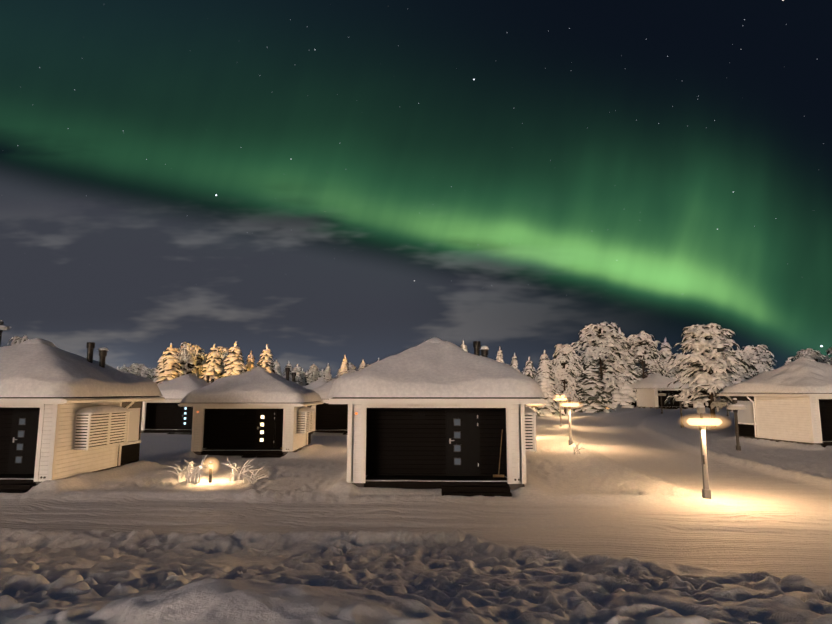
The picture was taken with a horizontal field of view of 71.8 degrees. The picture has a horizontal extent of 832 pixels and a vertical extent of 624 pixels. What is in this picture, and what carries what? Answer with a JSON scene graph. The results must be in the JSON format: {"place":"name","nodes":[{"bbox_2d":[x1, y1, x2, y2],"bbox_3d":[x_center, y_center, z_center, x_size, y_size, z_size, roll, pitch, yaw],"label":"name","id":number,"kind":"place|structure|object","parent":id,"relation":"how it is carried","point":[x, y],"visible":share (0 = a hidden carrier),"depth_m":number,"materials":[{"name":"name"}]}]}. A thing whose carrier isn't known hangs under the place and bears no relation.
{"place":"outdoors","nodes":[
{"label":"outdoors","id":0,"kind":"place"},
{"bbox_2d":[0,396,831,623],"bbox_3d":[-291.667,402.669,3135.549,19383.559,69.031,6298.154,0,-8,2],"label":"ground","id":1,"kind":"structure","parent":0,"point":[619,519],"depth_m":11.36,"materials":[{"name":"white snow"}]},
{"bbox_2d":[0,320,9,346],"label":"flood mast","id":2,"kind":"object","parent":1,"relation":"on","point":[3,327],"visible":1,"depth_m":33.68,"materials":[{"name":"grey metal"}]},
{"bbox_2d":[8,335,28,344],"bbox_3d":[-29.183,5.689,42.498,3.588,7.938,3.506,-4,-9,25],"label":"tree","id":3,"kind":"object","parent":1,"relation":"on","point":[17,340],"visible":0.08,"depth_m":42.44,"materials":[{"name":"white plant"}]},
{"bbox_2d":[0,338,164,492],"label":"cabin","id":4,"kind":"object","parent":1,"relation":"on","point":[64,414],"visible":0.98,"depth_m":18.71,"materials":[{"name":"white"}]},
{"bbox_2d":[120,364,129,372],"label":"tree","id":5,"kind":"object","parent":1,"relation":"on","point":[124,369],"visible":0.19,"depth_m":174.27,"materials":[{"name":"white plant"}]},
{"bbox_2d":[126,363,143,375],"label":"tree","id":6,"kind":"object","parent":1,"relation":"on","point":[135,368],"visible":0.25,"depth_m":129.68,"materials":[{"name":"white plant"}]},
{"bbox_2d":[141,367,150,379],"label":"tree","id":7,"kind":"object","parent":1,"relation":"on","point":[145,374],"visible":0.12,"depth_m":95.54,"materials":[{"name":"white plant"}]},
{"bbox_2d":[140,368,154,379],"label":"tree","id":8,"kind":"object","parent":1,"relation":"on","point":[151,371],"visible":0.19,"depth_m":110.84,"materials":[{"name":"white plant"}]},
{"bbox_2d":[153,351,164,383],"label":"tree","id":9,"kind":"object","parent":1,"relation":"on","point":[160,364],"visible":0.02,"depth_m":65.94,"materials":[{"name":"white plant"}]},
{"bbox_2d":[156,343,184,384],"bbox_3d":[-26.456,8.170,62.194,4.988,9.772,5.148,7,-10,-39],"label":"tree","id":10,"kind":"object","parent":1,"relation":"on","point":[171,367],"visible":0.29,"depth_m":61.97,"materials":[{"name":"white plant"}]},
{"bbox_2d":[141,374,214,434],"bbox_3d":[-19.580,7.737,48.969,6.510,4.867,6.490,-1,-8,5],"label":"cabin","id":11,"kind":"object","parent":1,"relation":"on","point":[168,415],"visible":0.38,"depth_m":47.45,"materials":[{"name":"white"}]},
{"bbox_2d":[157,342,206,378],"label":"tree","id":12,"kind":"object","parent":1,"relation":"on","point":[188,360],"visible":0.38,"depth_m":67.63,"materials":[{"name":"white plant"}]},
{"bbox_2d":[168,463,203,481],"bbox_3d":[-7.926,5.464,19.596,0.938,0.651,1.094,-8,-11,44],"label":"shrub","id":13,"kind":"object","parent":1,"relation":"on","point":[180,478],"visible":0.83,"depth_m":19.46,"materials":[{"name":"white plant"}]},
{"bbox_2d":[184,455,213,484],"bbox_3d":[-7.118,5.113,18.773,0.876,0.940,1.269,5,-10,-34],"label":"shrub","id":14,"kind":"object","parent":1,"relation":"on","point":[189,479],"visible":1,"depth_m":18.67,"materials":[{"name":"white plant"}]},
{"bbox_2d":[208,461,213,482],"bbox_3d":[-6.810,5.392,19.070,0.170,0.905,0.170,0,-8,2],"label":"garden lamp","id":15,"kind":"object","parent":1,"relation":"on","point":[210,472],"visible":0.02,"depth_m":19.05,"materials":[{"name":"grey metal"}]},
{"bbox_2d":[201,343,223,382],"bbox_3d":[-22.469,8.081,63.614,5.297,9.505,4.752,-5,-9,32],"label":"tree","id":16,"kind":"object","parent":1,"relation":"on","point":[212,367],"visible":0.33,"depth_m":63.66,"materials":[{"name":"white plant"}]},
{"bbox_2d":[203,346,229,378],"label":"tree","id":17,"kind":"object","parent":1,"relation":"on","point":[224,352],"visible":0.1,"depth_m":69.33,"materials":[{"name":"white plant"}]},
{"bbox_2d":[220,341,246,377],"bbox_3d":[-19.576,7.857,62.148,4.923,9.559,5.288,0,-8,1],"label":"tree","id":18,"kind":"object","parent":1,"relation":"on","point":[234,365],"visible":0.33,"depth_m":61.72,"materials":[{"name":"white plant"}]},
{"bbox_2d":[219,457,257,481],"bbox_3d":[-5.986,5.348,19.509,1.362,0.860,0.896,1,-8,-7],"label":"shrub","id":19,"kind":"object","parent":1,"relation":"on","point":[235,478],"visible":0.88,"depth_m":19.41,"materials":[{"name":"white plant"}]},
{"bbox_2d":[242,350,254,372],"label":"tree","id":20,"kind":"object","parent":1,"relation":"on","point":[250,363],"visible":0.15,"depth_m":72.10,"materials":[{"name":"white plant"}]},
{"bbox_2d":[231,467,268,483],"bbox_3d":[-5.357,5.343,18.819,1.330,0.632,1.040,0,-8,2],"label":"shrub","id":21,"kind":"object","parent":1,"relation":"on","point":[249,479],"visible":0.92,"depth_m":18.68,"materials":[{"name":"white plant"}]},
{"bbox_2d":[178,366,323,457],"bbox_3d":[-9.036,5.516,32.783,6.510,4.829,6.490,0,-8,0],"label":"cabin","id":22,"kind":"object","parent":1,"relation":"on","point":[259,412],"visible":0.98,"depth_m":30.99,"materials":[{"name":"white"}]},
{"bbox_2d":[251,542,276,556],"bbox_3d":[-2.608,4.160,10.056,0.478,0.386,0.421,0,-8,2],"label":"shrub","id":23,"kind":"object","parent":1,"relation":"on","point":[264,551],"visible":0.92,"depth_m":10.00,"materials":[{"name":"white plant"}]},
{"bbox_2d":[256,343,274,373],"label":"tree","id":24,"kind":"object","parent":1,"relation":"on","point":[265,361],"visible":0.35,"depth_m":65.84,"materials":[{"name":"white plant"}]},
{"bbox_2d":[273,358,282,376],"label":"tree","id":25,"kind":"object","parent":1,"relation":"on","point":[276,367],"visible":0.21,"depth_m":74.83,"materials":[{"name":"white plant"}]},
{"bbox_2d":[283,361,292,380],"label":"tree","id":26,"kind":"object","parent":1,"relation":"on","point":[288,365],"visible":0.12,"depth_m":79.67,"materials":[{"name":"white plant"}]},
{"bbox_2d":[292,364,301,380],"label":"tree","id":27,"kind":"object","parent":1,"relation":"on","point":[297,368],"visible":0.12,"depth_m":132.75,"materials":[{"name":"white plant"}]},
{"bbox_2d":[298,368,306,385],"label":"tree","id":28,"kind":"object","parent":1,"relation":"on","point":[302,380],"visible":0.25,"depth_m":84.63,"materials":[{"name":"white plant"}]},
{"bbox_2d":[305,363,318,384],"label":"tree","id":29,"kind":"object","parent":1,"relation":"on","point":[308,376],"visible":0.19,"depth_m":169.02,"materials":[{"name":"white plant"}]},
{"bbox_2d":[310,369,317,383],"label":"tree","id":30,"kind":"object","parent":1,"relation":"on","point":[314,378],"visible":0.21,"depth_m":89.40,"materials":[{"name":"white plant"}]},
{"bbox_2d":[303,378,327,389],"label":"snowy roof","id":31,"kind":"structure","parent":1,"relation":"on","point":[317,383],"depth_m":64.53,"materials":[{"name":"white snow"}]},
{"bbox_2d":[317,369,323,378],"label":"tree","id":32,"kind":"object","parent":1,"relation":"on","point":[321,374],"visible":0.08,"depth_m":157.66,"materials":[{"name":"white plant"}]},
{"bbox_2d":[323,363,331,381],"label":"tree","id":33,"kind":"object","parent":1,"relation":"on","point":[327,375],"visible":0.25,"depth_m":84.50,"materials":[{"name":"white plant"}]},
{"bbox_2d":[311,373,347,434],"bbox_3d":[-5.937,7.651,48.550,6.510,4.923,6.490,0,-8,-1],"label":"cabin","id":34,"kind":"object","parent":1,"relation":"on","point":[330,418],"visible":0.23,"depth_m":47.02,"materials":[{"name":"white"}]},
{"bbox_2d":[326,542,357,555],"bbox_3d":[-1.336,4.288,10.360,0.569,0.318,0.498,0,-8,2],"label":"shrub","id":35,"kind":"object","parent":1,"relation":"on","point":[346,553],"visible":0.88,"depth_m":10.30,"materials":[{"name":"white plant"}]},
{"bbox_2d":[339,356,348,375],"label":"tree","id":36,"kind":"object","parent":1,"relation":"on","point":[344,368],"visible":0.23,"depth_m":79.57,"materials":[{"name":"white plant"}]},
{"bbox_2d":[348,362,355,373],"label":"tree","id":37,"kind":"object","parent":1,"relation":"on","point":[352,367],"visible":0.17,"depth_m":186.20,"materials":[{"name":"white plant"}]},
{"bbox_2d":[358,360,365,369],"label":"tree","id":38,"kind":"object","parent":1,"relation":"on","point":[362,365],"visible":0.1,"depth_m":84.61,"materials":[{"name":"white plant"}]},
{"bbox_2d":[325,337,547,496],"bbox_3d":[0.679,3.301,19.855,6.510,4.871,6.490,0,-8,2],"label":"cabin","id":39,"kind":"object","parent":1,"relation":"on","point":[448,418],"visible":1,"depth_m":17.77,"materials":[{"name":"white"}]},
{"bbox_2d":[461,340,467,351],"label":"tree","id":40,"kind":"object","parent":1,"relation":"on","point":[464,347],"visible":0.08,"depth_m":55.63,"materials":[{"name":"white plant"}]},
{"bbox_2d":[496,346,504,363],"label":"tree","id":41,"kind":"object","parent":1,"relation":"on","point":[499,357],"visible":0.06,"depth_m":57.20,"materials":[{"name":"white plant"}]},
{"bbox_2d":[510,352,519,371],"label":"tree","id":42,"kind":"object","parent":1,"relation":"on","point":[514,363],"visible":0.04,"depth_m":61.10,"materials":[{"name":"white plant"}]},
{"bbox_2d":[524,356,542,415],"bbox_3d":[11.655,7.788,58.873,2.595,6.515,2.756,3,-8,-22],"label":"tree","id":43,"kind":"object","parent":1,"relation":"on","point":[529,371],"visible":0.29,"depth_m":58.75,"materials":[{"name":"white plant"}]},
{"bbox_2d":[536,349,564,415],"bbox_3d":[13.701,7.730,61.087,3.219,7.535,3.458,6,-10,-38],"label":"tree","id":44,"kind":"object","parent":1,"relation":"on","point":[546,381],"visible":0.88,"depth_m":60.22,"materials":[{"name":"white plant"}]},
{"bbox_2d":[555,393,566,426],"bbox_3d":[11.039,7.561,43.658,0.860,2.833,0.440,0,-8,2],"label":"lamp","id":45,"kind":"object","parent":1,"relation":"on","point":[559,399],"visible":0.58,"depth_m":43.60,"materials":[{"name":"grey metal"}]},
{"bbox_2d":[538,344,584,413],"bbox_3d":[15.912,7.523,62.866,4.952,8.116,4.627,-2,-8,16],"label":"tree","id":46,"kind":"object","parent":1,"relation":"on","point":[564,372],"visible":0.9,"depth_m":62.31,"materials":[{"name":"white plant"}]},
{"bbox_2d":[562,395,578,444],"bbox_3d":[8.109,5.787,30.058,0.860,2.838,0.440,0,-8,2],"label":"lamp","id":47,"kind":"object","parent":1,"relation":"on","point":[569,405],"visible":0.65,"depth_m":30.01,"materials":[{"name":"grey metal"}]},
{"bbox_2d":[572,441,584,454],"bbox_3d":[7.468,6.310,26.696,0.590,0.691,1.056,-1,-8,10],"label":"shrub","id":48,"kind":"object","parent":1,"relation":"on","point":[576,447],"visible":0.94,"depth_m":26.52,"materials":[{"name":"white plant"}]},
{"bbox_2d":[571,357,615,412],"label":"tree","id":49,"kind":"object","parent":1,"relation":"on","point":[593,395],"visible":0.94,"depth_m":67.71,"materials":[{"name":"white plant"}]},
{"bbox_2d":[570,322,633,403],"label":"tree","id":50,"kind":"object","parent":1,"relation":"on","point":[597,351],"visible":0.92,"depth_m":79.64,"materials":[{"name":"white plant"}]},
{"bbox_2d":[605,327,637,407],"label":"tree","id":51,"kind":"object","parent":1,"relation":"on","point":[624,394],"visible":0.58,"depth_m":80.96,"materials":[{"name":"white plant"}]},
{"bbox_2d":[626,331,673,381],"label":"tree","id":52,"kind":"object","parent":1,"relation":"on","point":[642,343],"visible":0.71,"depth_m":87.98,"materials":[{"name":"white plant"}]},
{"bbox_2d":[630,373,688,408],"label":"cabin","id":53,"kind":"object","parent":1,"relation":"on","point":[648,389],"visible":0.79,"depth_m":78.41,"materials":[{"name":"white wood"}]},
{"bbox_2d":[658,391,665,413],"bbox_3d":[26.632,9.924,62.231,0.900,2.838,0.480,0,-8,2],"label":"lamp","id":54,"kind":"object","parent":1,"relation":"on","point":[660,394],"visible":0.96,"depth_m":62.18,"materials":[{"name":"grey metal"}]},
{"bbox_2d":[659,337,679,380],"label":"tree","id":55,"kind":"object","parent":1,"relation":"on","point":[666,350],"visible":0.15,"depth_m":89.80,"materials":[{"name":"white plant"}]},
{"bbox_2d":[675,394,687,427],"bbox_3d":[20.032,7.558,43.274,0.900,2.837,0.480,0,-8,2],"label":"lamp","id":56,"kind":"object","parent":1,"relation":"on","point":[679,399],"visible":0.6,"depth_m":43.21,"materials":[{"name":"grey"}]},
{"bbox_2d":[676,353,686,377],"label":"tree","id":57,"kind":"object","parent":1,"relation":"on","point":[684,366],"depth_m":92.84,"materials":[{"name":"white plant"}]},
{"bbox_2d":[687,404,721,498],"bbox_3d":[8.065,3.994,15.965,0.860,2.841,0.440,0,-8,2],"label":"lamp","id":58,"kind":"object","parent":1,"relation":"on","point":[701,422],"visible":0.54,"depth_m":15.92,"materials":[{"name":"grey"}]},
{"bbox_2d":[660,323,764,428],"bbox_3d":[22.175,5.025,43.142,6.809,8.236,6.363,4,-9,-28],"label":"tree","id":59,"kind":"object","parent":1,"relation":"on","point":[718,357],"visible":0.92,"depth_m":41.80,"materials":[{"name":"white plant"}]},
{"bbox_2d":[726,398,746,450],"bbox_3d":[15.858,5.662,28.316,0.900,2.840,0.480,0,-8,2],"label":"lamp","id":60,"kind":"object","parent":1,"relation":"on","point":[735,407],"visible":0.98,"depth_m":28.27,"materials":[{"name":"grey"}]},
{"bbox_2d":[726,346,752,411],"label":"tree","id":61,"kind":"object","parent":1,"relation":"on","point":[738,350],"visible":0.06,"depth_m":67.91,"materials":[{"name":"white plant"}]},
{"bbox_2d":[741,344,776,376],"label":"tree","id":62,"kind":"object","parent":1,"relation":"on","point":[751,353],"visible":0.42,"depth_m":69.35,"materials":[{"name":"white plant"}]},
{"bbox_2d":[718,357,831,447],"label":"cabin","id":63,"kind":"object","parent":1,"relation":"on","point":[791,402],"visible":1,"depth_m":31.04,"materials":[{"name":"white wood"}]},
{"bbox_2d":[789,348,826,362],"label":"tree","id":64,"kind":"object","parent":1,"relation":"on","point":[809,353],"visible":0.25,"depth_m":96.90,"materials":[{"name":"white plant"}]},
{"bbox_2d":[824,347,831,363],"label":"tree","id":65,"kind":"object","parent":1,"relation":"on","point":[829,351],"visible":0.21,"depth_m":88.55,"materials":[{"name":"white plant"}]},
{"bbox_2d":[0,0,831,379],"label":"sky","id":66,"kind":"structure","parent":0,"point":[320,183],"materials":[{"name":"green"}]},
{"bbox_2d":[558,377,608,405],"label":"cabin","id":67,"kind":"object","parent":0,"point":[561,387],"visible":0.1,"depth_m":88.86,"materials":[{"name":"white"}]},
{"bbox_2d":[687,382,717,407],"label":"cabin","id":68,"kind":"object","parent":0,"point":[703,391],"visible":0.06,"depth_m":81.88,"materials":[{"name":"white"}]}
]}

